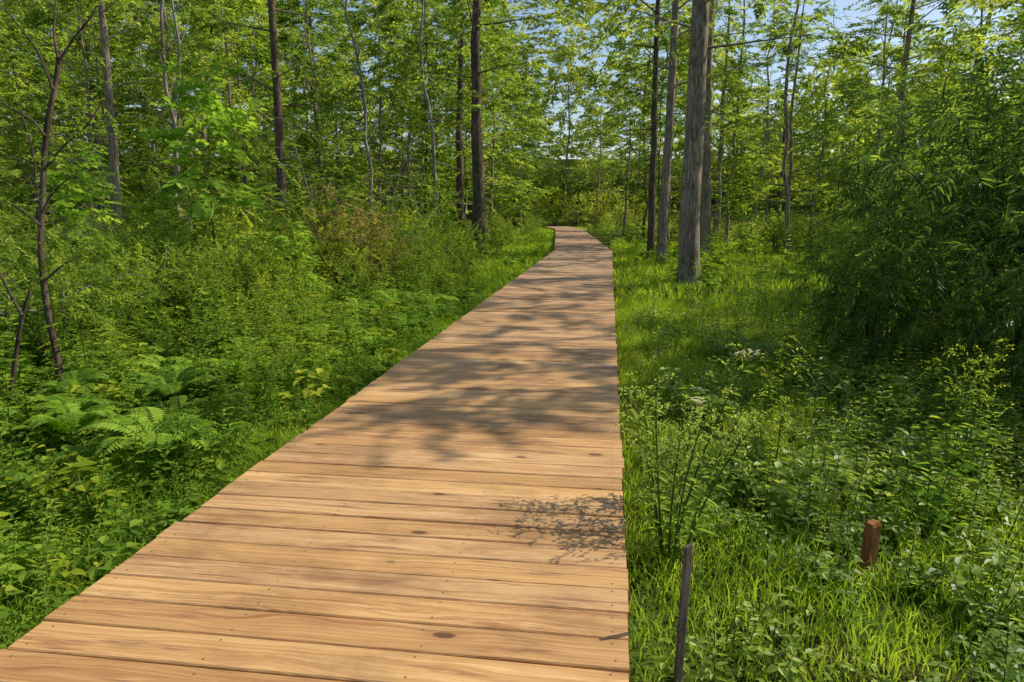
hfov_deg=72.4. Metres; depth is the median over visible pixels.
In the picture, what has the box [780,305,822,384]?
flowering weed
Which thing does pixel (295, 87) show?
tall tree
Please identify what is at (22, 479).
weeds
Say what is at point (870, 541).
stake
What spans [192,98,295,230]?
young tree
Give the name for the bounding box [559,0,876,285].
tall tree
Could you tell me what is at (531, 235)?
shrub
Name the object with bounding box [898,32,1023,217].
young tree
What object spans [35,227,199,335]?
shrub
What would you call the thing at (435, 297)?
fern
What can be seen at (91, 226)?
shrub
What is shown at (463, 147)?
slender tree
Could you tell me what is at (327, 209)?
shrub
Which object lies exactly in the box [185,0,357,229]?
tall tree
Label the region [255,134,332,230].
young tree
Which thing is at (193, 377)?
leafy plant
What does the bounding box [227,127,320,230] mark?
young tree
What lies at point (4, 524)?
leafy plant
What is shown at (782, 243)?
shrub
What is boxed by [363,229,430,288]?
shrub
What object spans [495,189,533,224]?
shrub
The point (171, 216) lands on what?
shrub
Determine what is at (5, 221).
shrub
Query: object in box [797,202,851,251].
shrub
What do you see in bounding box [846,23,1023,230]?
young tree
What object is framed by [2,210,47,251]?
shrub
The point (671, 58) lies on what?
tall tree
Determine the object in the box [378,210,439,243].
shrub
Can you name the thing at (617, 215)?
shrub
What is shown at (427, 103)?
slender tree
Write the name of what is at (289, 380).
fern
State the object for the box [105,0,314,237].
tree
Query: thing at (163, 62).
slender tree
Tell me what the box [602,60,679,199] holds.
tree
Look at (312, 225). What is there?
shrub
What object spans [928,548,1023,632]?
leafy plant
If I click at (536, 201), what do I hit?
shrub
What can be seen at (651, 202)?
tall tree
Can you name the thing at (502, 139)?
tree
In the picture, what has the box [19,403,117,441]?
fern
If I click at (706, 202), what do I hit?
tall tree
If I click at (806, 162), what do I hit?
tree
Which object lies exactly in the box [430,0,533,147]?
tall tree
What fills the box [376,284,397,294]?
fern
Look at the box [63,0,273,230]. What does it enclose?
tree
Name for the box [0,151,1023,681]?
ground
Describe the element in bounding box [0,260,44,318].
fallen branch
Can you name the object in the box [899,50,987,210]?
tree
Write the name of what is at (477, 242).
shrub
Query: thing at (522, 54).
tree
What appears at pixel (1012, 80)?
tree
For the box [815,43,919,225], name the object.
tree
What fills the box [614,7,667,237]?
slender tree
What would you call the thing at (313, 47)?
tall tree
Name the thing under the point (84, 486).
yellowish weeds
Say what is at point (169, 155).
tree
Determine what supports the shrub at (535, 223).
on the ground at (644, 663)
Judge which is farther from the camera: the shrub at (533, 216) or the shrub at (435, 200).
the shrub at (533, 216)
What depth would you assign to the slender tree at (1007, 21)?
7.48 m
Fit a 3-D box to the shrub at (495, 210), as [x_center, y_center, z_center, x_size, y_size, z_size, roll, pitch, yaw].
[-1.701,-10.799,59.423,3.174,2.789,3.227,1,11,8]
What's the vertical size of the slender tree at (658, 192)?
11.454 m
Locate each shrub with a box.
[0,180,50,271]
[0,203,94,284]
[0,217,147,366]
[0,240,73,333]
[0,250,27,338]
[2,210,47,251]
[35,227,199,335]
[45,207,99,245]
[47,213,122,265]
[51,196,152,273]
[81,219,198,309]
[91,234,211,316]
[104,181,197,258]
[111,169,235,286]
[129,165,310,303]
[143,193,203,249]
[159,191,258,248]
[173,223,275,305]
[188,190,279,268]
[196,207,250,236]
[240,153,381,282]
[241,203,386,293]
[251,204,290,239]
[253,170,392,282]
[288,186,360,239]
[301,185,424,287]
[315,242,400,300]
[316,233,401,286]
[317,197,368,228]
[329,210,403,272]
[347,179,440,259]
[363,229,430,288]
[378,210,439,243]
[380,196,440,268]
[382,206,478,285]
[389,174,467,250]
[414,203,441,228]
[414,222,490,277]
[429,214,504,272]
[472,203,531,249]
[485,202,507,225]
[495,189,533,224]
[521,210,543,226]
[522,226,540,238]
[525,215,545,229]
[527,193,552,220]
[533,184,577,225]
[562,185,596,225]
[581,188,621,221]
[598,214,617,230]
[603,196,639,226]
[619,190,658,224]
[753,205,803,254]
[772,209,798,230]
[784,207,824,234]
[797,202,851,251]
[812,205,851,235]
[837,209,878,236]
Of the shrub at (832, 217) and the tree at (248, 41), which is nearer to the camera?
the tree at (248, 41)
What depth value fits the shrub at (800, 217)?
41.69 m
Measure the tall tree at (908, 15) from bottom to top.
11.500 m
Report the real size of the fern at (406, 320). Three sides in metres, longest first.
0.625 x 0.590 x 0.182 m
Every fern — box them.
[0,402,7,414]
[18,393,120,421]
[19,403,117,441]
[32,368,113,396]
[77,407,223,457]
[111,365,219,398]
[128,355,207,375]
[130,370,176,381]
[149,395,208,416]
[192,358,277,382]
[200,325,273,349]
[219,337,262,350]
[262,364,313,385]
[288,312,338,321]
[293,324,345,342]
[337,298,376,309]
[345,288,384,302]
[350,335,394,351]
[370,289,413,304]
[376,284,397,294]
[384,313,430,326]
[415,290,458,303]
[424,304,458,314]
[443,286,474,297]
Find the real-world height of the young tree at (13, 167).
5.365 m
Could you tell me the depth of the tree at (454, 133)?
58.01 m
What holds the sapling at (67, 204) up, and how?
on the ground at (644, 663)
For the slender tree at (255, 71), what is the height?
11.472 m
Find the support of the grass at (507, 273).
on the ground at (644, 663)
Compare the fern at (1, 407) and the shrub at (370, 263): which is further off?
the shrub at (370, 263)
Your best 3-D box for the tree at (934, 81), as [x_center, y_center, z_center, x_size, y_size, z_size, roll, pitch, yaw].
[17.623,-8.110,28.958,4.509,8.990,4.740,-3,11,-17]
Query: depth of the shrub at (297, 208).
13.54 m
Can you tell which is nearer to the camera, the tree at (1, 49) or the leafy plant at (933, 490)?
the leafy plant at (933, 490)
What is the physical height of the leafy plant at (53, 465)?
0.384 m
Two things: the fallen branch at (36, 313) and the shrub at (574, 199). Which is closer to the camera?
the fallen branch at (36, 313)
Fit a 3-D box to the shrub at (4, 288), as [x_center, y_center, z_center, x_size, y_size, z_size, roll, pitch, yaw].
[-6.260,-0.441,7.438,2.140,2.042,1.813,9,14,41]
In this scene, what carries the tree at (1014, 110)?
on the ground at (644, 663)
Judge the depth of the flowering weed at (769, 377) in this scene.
5.22 m
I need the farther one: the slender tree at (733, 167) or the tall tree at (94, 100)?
the tall tree at (94, 100)
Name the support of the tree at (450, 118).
on the ground at (644, 663)
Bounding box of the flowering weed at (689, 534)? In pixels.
[615,342,767,567]
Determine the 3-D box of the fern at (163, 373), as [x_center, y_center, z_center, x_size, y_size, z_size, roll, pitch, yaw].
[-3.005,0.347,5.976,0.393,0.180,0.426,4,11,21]
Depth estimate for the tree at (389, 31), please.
29.80 m
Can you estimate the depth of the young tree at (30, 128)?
22.07 m
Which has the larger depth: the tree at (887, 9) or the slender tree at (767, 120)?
the slender tree at (767, 120)
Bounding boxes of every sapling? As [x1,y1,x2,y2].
[22,148,136,298]
[28,122,88,280]
[65,147,124,262]
[65,159,134,262]
[126,53,287,294]
[261,114,341,275]
[267,221,334,313]
[350,123,424,250]
[393,151,450,271]
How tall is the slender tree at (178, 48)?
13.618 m
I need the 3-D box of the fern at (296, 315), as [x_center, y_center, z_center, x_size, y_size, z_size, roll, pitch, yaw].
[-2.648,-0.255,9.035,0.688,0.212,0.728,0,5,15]
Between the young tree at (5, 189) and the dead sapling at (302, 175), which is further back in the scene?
the young tree at (5, 189)
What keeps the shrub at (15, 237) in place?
on the ground at (644, 663)
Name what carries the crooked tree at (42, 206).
on the ground at (644, 663)
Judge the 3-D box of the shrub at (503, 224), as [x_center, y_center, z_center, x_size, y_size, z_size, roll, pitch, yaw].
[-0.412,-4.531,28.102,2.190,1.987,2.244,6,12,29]
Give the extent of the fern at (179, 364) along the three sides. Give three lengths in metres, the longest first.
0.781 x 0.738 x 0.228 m
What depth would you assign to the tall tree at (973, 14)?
36.74 m
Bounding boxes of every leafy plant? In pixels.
[0,444,112,523]
[0,502,12,537]
[183,348,217,404]
[814,555,849,584]
[878,545,959,593]
[879,436,996,540]
[911,408,1001,494]
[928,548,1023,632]
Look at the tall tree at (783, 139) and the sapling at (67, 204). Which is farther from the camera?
the tall tree at (783, 139)
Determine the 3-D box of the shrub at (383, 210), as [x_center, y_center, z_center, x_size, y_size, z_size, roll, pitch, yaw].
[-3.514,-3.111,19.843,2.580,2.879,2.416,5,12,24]
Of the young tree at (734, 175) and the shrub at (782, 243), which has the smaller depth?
the shrub at (782, 243)
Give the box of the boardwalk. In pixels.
[0,226,628,681]
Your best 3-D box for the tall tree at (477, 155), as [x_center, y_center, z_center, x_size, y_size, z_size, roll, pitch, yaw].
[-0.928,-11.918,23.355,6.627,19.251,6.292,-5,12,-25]
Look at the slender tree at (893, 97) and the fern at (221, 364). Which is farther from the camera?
the slender tree at (893, 97)
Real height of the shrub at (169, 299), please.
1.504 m
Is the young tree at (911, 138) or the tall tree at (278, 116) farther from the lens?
the young tree at (911, 138)
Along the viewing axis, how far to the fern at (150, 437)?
4.06 m
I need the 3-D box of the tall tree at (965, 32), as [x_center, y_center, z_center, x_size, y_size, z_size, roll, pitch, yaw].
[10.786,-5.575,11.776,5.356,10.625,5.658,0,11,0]
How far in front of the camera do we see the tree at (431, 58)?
41.83 m
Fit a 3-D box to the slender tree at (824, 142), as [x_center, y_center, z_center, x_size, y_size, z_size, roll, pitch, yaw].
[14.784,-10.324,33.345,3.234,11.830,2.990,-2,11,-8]
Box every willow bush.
[746,0,1023,392]
[779,187,989,378]
[793,88,1022,306]
[899,164,1023,409]
[935,71,1023,292]
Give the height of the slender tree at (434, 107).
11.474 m
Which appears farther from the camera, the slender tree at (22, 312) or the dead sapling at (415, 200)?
the dead sapling at (415, 200)
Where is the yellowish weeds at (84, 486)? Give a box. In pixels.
[2,272,487,594]
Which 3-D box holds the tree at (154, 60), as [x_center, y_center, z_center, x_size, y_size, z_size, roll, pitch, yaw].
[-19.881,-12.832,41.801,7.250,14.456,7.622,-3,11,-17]
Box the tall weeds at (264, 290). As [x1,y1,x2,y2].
[0,210,494,501]
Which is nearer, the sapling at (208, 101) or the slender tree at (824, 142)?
the sapling at (208, 101)
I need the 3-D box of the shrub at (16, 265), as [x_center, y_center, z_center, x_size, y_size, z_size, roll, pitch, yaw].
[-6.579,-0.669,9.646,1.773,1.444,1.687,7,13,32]
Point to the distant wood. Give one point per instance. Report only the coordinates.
(818, 108)
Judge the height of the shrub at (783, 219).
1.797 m
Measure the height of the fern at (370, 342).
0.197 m
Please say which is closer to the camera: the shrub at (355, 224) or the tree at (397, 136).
the shrub at (355, 224)
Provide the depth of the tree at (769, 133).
40.34 m
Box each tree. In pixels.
[0,0,99,228]
[0,0,122,393]
[0,0,160,225]
[0,0,207,233]
[0,10,75,212]
[0,15,65,195]
[0,16,130,287]
[0,24,63,212]
[0,92,83,239]
[0,97,39,209]
[0,130,61,241]
[0,136,27,223]
[0,147,55,248]
[0,272,32,400]
[1,0,63,174]
[1,114,105,241]
[12,1,169,221]
[15,0,150,226]
[18,0,191,245]
[24,0,188,230]
[32,0,152,207]
[44,0,122,235]
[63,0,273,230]
[64,164,106,228]
[66,148,128,244]
[103,0,222,250]
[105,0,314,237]
[106,0,241,265]
[107,6,196,225]
[116,0,234,215]
[119,78,195,216]
[142,0,330,213]
[152,0,326,212]
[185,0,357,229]
[186,2,295,221]
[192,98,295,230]
[208,30,320,221]
[217,0,310,221]
[221,0,289,221]
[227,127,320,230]
[248,0,378,199]
[251,0,393,204]
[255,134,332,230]
[267,0,337,215]
[286,55,389,209]
[288,113,378,233]
[290,0,411,220]
[319,0,448,240]
[326,0,484,226]
[346,154,402,230]
[354,44,450,222]
[359,0,495,223]
[380,0,485,238]
[386,0,520,241]
[388,0,457,228]
[393,0,554,229]
[393,0,601,255]
[400,42,449,206]
[401,0,551,236]
[406,30,455,231]
[422,65,499,211]
[423,52,505,228]
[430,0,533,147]
[437,29,546,238]
[439,20,487,218]
[484,74,561,226]
[485,47,565,198]
[525,43,615,207]
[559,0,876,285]
[563,87,635,222]
[581,60,676,234]
[591,0,711,259]
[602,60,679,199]
[604,0,762,264]
[613,26,730,239]
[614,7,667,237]
[630,0,789,256]
[632,21,683,198]
[633,0,782,227]
[657,0,783,238]
[710,129,773,234]
[712,0,795,244]
[713,0,883,246]
[722,82,816,228]
[723,1,805,237]
[735,0,859,260]
[740,13,830,223]
[743,141,801,229]
[783,0,1023,253]
[793,76,872,233]
[795,0,949,248]
[797,1,861,239]
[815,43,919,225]
[842,0,928,188]
[845,0,937,188]
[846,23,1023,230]
[870,31,973,194]
[877,0,1023,157]
[880,100,940,221]
[893,0,1023,127]
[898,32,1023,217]
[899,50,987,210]
[919,0,1023,165]
[927,15,1023,139]
[948,0,1023,26]
[957,17,1023,201]
[974,0,1023,149]
[980,13,1023,30]
[990,65,1023,178]
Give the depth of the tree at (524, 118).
29.67 m
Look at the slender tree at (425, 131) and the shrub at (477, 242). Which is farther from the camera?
the slender tree at (425, 131)
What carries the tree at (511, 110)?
on the ground at (644, 663)
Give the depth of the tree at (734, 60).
25.81 m
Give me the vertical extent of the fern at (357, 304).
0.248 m
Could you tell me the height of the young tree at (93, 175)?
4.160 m
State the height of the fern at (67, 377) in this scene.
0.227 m
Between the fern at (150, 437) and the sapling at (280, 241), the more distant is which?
the sapling at (280, 241)
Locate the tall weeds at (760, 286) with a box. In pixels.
[651,247,1023,565]
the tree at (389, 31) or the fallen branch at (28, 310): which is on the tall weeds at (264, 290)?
the fallen branch at (28, 310)
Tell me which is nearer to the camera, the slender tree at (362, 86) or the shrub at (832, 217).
the slender tree at (362, 86)
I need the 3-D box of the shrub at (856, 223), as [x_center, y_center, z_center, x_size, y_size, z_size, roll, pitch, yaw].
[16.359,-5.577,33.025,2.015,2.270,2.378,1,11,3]
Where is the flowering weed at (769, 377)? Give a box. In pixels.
[745,336,797,417]
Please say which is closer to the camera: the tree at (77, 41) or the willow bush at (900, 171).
the willow bush at (900, 171)
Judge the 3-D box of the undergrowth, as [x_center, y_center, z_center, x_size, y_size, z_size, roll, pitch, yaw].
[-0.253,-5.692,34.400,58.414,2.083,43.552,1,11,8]
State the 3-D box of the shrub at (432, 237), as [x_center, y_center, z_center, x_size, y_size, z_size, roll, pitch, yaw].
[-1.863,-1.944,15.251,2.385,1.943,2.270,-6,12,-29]
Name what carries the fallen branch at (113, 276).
on the tall weeds at (264, 290)
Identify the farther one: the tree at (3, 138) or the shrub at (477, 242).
the tree at (3, 138)
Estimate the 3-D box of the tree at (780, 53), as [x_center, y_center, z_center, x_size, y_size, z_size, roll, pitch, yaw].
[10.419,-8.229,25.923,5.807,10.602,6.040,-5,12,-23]
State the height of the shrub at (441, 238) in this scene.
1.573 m
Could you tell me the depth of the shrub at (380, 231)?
16.82 m
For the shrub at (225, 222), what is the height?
2.782 m
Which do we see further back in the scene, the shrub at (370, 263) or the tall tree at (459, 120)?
the tall tree at (459, 120)
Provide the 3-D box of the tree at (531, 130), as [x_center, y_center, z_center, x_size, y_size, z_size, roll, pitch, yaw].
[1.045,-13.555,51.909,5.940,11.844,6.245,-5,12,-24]
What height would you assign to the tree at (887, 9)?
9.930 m
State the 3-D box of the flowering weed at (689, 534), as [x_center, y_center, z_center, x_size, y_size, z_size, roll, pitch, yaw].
[0.736,0.477,3.043,0.665,0.970,0.558,10,14,43]
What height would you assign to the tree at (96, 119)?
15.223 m
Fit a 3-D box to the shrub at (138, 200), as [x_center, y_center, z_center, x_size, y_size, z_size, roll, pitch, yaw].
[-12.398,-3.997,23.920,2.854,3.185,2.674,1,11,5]
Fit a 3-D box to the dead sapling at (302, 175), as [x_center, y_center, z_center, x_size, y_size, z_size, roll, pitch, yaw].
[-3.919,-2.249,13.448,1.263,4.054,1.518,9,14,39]
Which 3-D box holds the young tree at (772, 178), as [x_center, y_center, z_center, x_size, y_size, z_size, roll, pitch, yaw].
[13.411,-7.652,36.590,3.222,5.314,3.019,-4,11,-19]
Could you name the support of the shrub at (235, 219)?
on the ground at (644, 663)
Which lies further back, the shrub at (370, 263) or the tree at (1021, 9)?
the tree at (1021, 9)
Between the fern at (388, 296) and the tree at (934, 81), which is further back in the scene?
the tree at (934, 81)
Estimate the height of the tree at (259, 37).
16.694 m
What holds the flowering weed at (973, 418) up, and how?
on the ground at (644, 663)
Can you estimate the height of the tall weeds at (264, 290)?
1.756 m
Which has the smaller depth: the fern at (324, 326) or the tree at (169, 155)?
the fern at (324, 326)
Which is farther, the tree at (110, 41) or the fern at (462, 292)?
the tree at (110, 41)
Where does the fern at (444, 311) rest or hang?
on the ground at (644, 663)
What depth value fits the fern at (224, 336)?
7.93 m
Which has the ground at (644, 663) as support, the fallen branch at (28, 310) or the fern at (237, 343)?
the fern at (237, 343)
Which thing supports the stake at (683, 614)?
on the ground at (644, 663)
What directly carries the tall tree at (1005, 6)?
on the ground at (644, 663)
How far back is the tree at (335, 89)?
44.60 m
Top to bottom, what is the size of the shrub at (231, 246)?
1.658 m
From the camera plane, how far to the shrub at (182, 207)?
17.34 m
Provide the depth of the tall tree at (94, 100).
50.84 m
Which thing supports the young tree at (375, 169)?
on the ground at (644, 663)
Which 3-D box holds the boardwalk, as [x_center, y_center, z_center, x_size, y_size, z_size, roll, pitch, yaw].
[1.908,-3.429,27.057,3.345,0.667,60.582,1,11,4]
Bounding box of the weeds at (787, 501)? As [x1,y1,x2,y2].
[617,292,1023,681]
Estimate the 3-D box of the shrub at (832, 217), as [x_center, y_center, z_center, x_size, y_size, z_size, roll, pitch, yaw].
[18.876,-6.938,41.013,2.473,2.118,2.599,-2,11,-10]
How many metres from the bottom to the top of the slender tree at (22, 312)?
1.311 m
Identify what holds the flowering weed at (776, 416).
on the ground at (644, 663)
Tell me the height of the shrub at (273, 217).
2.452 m
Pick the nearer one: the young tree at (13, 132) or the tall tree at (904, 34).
the young tree at (13, 132)
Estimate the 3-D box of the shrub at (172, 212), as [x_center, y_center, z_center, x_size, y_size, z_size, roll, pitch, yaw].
[-7.178,-2.274,15.454,2.543,2.864,3.002,2,11,10]
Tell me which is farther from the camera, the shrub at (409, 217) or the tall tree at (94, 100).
the tall tree at (94, 100)
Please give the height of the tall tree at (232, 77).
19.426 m
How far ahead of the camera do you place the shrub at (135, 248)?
11.64 m
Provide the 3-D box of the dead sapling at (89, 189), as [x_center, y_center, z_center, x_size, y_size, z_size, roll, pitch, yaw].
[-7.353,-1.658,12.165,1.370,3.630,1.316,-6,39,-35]
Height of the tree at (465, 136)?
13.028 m
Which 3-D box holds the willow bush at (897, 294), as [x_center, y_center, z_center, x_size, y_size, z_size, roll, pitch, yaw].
[3.578,-0.491,6.849,1.851,1.963,1.995,4,11,18]
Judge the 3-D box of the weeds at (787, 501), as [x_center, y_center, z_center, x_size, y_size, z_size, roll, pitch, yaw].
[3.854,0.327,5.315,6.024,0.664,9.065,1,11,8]
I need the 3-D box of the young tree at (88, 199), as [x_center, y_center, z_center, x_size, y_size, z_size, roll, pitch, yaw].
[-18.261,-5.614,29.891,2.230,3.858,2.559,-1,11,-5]
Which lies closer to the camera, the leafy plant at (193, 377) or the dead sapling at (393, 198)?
the leafy plant at (193, 377)
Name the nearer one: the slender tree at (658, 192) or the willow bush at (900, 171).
the willow bush at (900, 171)
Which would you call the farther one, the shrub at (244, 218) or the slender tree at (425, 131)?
the slender tree at (425, 131)
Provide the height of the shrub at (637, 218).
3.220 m
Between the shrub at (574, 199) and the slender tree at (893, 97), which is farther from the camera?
the shrub at (574, 199)
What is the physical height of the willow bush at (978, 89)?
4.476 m
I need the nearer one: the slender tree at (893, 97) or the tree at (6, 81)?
the slender tree at (893, 97)
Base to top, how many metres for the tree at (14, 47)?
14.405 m
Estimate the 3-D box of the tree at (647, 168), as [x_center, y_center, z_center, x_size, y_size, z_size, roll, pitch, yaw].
[8.103,-9.858,34.126,5.346,10.659,5.620,-4,11,-22]
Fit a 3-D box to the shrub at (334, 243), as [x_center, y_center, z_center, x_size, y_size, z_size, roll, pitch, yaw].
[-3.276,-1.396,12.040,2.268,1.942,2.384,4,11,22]
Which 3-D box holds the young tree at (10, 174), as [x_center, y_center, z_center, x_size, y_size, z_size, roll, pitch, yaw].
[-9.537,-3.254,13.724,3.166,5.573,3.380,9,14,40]
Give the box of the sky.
[1,0,1023,159]
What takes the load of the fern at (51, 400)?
on the ground at (644, 663)
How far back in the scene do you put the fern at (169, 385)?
5.49 m
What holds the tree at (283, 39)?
on the ground at (644, 663)
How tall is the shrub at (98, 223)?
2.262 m
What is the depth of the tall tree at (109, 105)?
20.89 m
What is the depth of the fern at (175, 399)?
4.97 m
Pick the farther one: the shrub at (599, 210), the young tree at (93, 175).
the shrub at (599, 210)
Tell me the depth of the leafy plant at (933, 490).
3.25 m
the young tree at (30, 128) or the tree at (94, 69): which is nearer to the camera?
the young tree at (30, 128)
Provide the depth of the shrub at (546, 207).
58.48 m
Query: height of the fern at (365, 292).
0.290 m
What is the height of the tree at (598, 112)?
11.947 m
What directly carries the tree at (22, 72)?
on the ground at (644, 663)
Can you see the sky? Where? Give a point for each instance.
(934, 15)
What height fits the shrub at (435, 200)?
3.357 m
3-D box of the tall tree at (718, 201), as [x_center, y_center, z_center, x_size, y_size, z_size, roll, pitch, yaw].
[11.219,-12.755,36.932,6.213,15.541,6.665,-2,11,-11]
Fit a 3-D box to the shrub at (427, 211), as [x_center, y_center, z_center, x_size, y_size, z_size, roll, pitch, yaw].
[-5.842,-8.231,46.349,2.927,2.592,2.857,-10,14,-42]
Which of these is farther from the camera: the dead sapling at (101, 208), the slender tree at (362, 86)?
the slender tree at (362, 86)
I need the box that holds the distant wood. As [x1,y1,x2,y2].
[0,0,1021,229]
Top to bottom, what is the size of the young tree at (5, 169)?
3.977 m
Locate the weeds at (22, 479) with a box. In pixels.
[0,282,496,648]
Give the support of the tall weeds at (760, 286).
on the ground at (644, 663)
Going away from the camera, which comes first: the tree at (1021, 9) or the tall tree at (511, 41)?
the tree at (1021, 9)
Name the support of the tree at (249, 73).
on the ground at (644, 663)
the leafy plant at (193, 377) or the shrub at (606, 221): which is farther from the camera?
the shrub at (606, 221)
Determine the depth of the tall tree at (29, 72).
51.28 m
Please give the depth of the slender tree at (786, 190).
20.43 m
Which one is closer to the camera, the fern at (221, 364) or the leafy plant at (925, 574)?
the leafy plant at (925, 574)
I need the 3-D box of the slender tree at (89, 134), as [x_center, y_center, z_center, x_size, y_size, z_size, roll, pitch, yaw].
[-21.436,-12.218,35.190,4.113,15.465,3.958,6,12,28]
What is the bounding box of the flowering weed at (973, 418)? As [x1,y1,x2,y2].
[921,338,1013,481]
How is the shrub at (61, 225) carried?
on the ground at (644, 663)
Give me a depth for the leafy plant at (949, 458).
3.69 m
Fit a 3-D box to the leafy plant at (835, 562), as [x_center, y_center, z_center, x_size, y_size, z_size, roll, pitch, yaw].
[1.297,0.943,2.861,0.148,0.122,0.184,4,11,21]
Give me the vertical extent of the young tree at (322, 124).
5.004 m
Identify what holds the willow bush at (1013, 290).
on the ground at (644, 663)
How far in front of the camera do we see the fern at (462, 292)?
11.21 m
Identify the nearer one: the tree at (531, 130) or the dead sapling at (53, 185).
the dead sapling at (53, 185)
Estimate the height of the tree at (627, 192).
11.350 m
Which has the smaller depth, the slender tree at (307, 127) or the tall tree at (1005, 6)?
the tall tree at (1005, 6)
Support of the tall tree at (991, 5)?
on the ground at (644, 663)
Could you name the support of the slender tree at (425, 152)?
on the ground at (644, 663)
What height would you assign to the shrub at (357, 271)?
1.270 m
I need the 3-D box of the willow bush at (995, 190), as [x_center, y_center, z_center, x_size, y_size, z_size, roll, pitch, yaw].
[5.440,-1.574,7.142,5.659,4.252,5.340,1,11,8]
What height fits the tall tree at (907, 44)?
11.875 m
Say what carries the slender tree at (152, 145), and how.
on the ground at (644, 663)
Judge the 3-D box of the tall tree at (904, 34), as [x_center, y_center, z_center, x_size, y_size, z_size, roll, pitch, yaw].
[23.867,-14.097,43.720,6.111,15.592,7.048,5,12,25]
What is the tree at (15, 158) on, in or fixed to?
on the ground at (644, 663)
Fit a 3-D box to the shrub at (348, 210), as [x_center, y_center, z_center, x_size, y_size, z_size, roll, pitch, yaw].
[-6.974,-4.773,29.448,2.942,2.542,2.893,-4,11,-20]
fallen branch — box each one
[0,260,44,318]
[0,266,148,316]
[18,238,166,294]
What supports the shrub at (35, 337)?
on the ground at (644, 663)
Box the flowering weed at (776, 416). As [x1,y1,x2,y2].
[748,396,801,474]
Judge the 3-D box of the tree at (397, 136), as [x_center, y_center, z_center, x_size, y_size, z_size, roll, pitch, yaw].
[-5.704,-10.572,38.221,5.446,10.858,5.725,-7,13,-34]
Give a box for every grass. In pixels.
[0,226,587,647]
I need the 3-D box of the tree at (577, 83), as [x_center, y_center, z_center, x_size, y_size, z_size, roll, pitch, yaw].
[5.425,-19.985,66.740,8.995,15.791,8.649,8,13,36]
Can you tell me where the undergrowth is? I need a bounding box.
[2,212,1007,290]
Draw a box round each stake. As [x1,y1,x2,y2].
[673,543,692,681]
[858,519,880,580]

